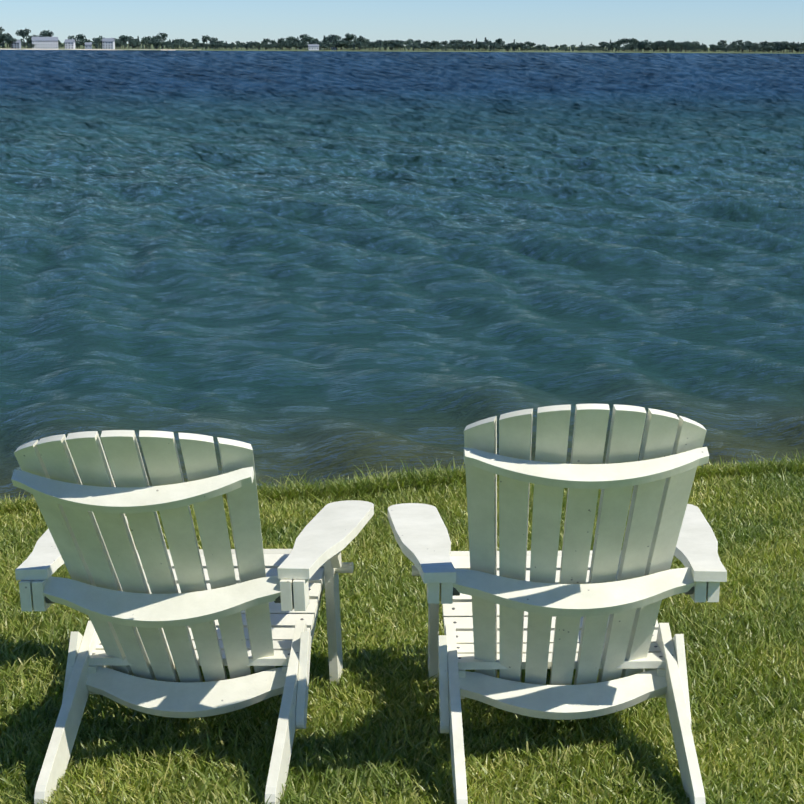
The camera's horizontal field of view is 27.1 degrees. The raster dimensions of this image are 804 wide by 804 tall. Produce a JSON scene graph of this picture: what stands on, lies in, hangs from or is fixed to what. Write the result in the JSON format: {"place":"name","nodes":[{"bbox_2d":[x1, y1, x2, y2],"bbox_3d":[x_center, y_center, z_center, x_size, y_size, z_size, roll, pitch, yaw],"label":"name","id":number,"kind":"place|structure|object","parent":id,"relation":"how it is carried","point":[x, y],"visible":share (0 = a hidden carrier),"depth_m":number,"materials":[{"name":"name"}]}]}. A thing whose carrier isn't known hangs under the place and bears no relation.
{"place":"outdoors","nodes":[
{"label":"outdoors","id":0,"kind":"place"},
{"bbox_2d":[0,50,803,501],"bbox_3d":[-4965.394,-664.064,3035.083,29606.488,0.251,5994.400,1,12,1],"label":"lake water","id":1,"kind":"structure","parent":0,"point":[314,266],"depth_m":17.58,"materials":[{"name":"blue liquid"}]},
{"bbox_2d":[0,451,803,803],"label":"lawn grass","id":2,"kind":"structure","parent":0,"point":[760,615],"depth_m":4.26,"materials":[{"name":"green plant"}]},
{"bbox_2d":[0,43,803,803],"bbox_3d":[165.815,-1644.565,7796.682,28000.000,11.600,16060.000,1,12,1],"label":"ground","id":3,"kind":"structure","parent":0,"point":[422,497],"depth_m":4.82,"materials":[{"name":"soil"}]},
{"bbox_2d":[11,39,20,48],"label":"house","id":4,"kind":"structure","parent":3,"relation":"on","point":[16,44],"depth_m":2215.72,"materials":[{"name":"grey"}]},
{"bbox_2d":[32,37,57,48],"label":"house","id":5,"kind":"structure","parent":3,"relation":"on","point":[45,42],"depth_m":2242.59,"materials":[{"name":"grey"}]},
{"bbox_2d":[64,38,74,48],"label":"house","id":6,"kind":"structure","parent":3,"relation":"on","point":[69,43],"depth_m":2254.44,"materials":[{"name":"grey"}]},
{"bbox_2d":[85,42,91,48],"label":"house","id":7,"kind":"structure","parent":3,"relation":"on","point":[88,45],"depth_m":2273.80,"materials":[{"name":"grey"}]},
{"bbox_2d":[0,49,182,49],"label":"beach sand","id":8,"kind":"structure","parent":3,"relation":"on","point":[93,49],"depth_m":2262.47,"materials":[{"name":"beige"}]},
{"bbox_2d":[102,37,114,48],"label":"house","id":9,"kind":"structure","parent":3,"relation":"on","point":[108,43],"depth_m":2291.06,"materials":[{"name":"grey"}]},
{"bbox_2d":[11,430,373,803],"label":"adirondack chair","id":10,"kind":"object","parent":3,"relation":"on","point":[152,607],"visible":0.98,"depth_m":3.79,"materials":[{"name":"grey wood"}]},
{"bbox_2d":[308,44,318,49],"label":"house","id":11,"kind":"structure","parent":3,"relation":"on","point":[313,46],"depth_m":2391.82,"materials":[{"name":"grey"}]},
{"bbox_2d":[0,27,803,52],"bbox_3d":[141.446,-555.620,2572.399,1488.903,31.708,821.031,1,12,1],"label":"shore forest","id":12,"kind":"object","parent":3,"relation":"on","point":[329,41],"visible":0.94,"depth_m":2527.88,"materials":[{"name":"green plant"}]},
{"bbox_2d":[388,404,726,803],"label":"adirondack chair","id":13,"kind":"object","parent":3,"relation":"on","point":[512,607],"visible":1,"depth_m":3.77,"materials":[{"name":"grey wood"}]},
{"bbox_2d":[0,0,803,46],"label":"sky","id":14,"kind":"structure","parent":0,"point":[552,23],"materials":[{"name":"blue"}]}
]}

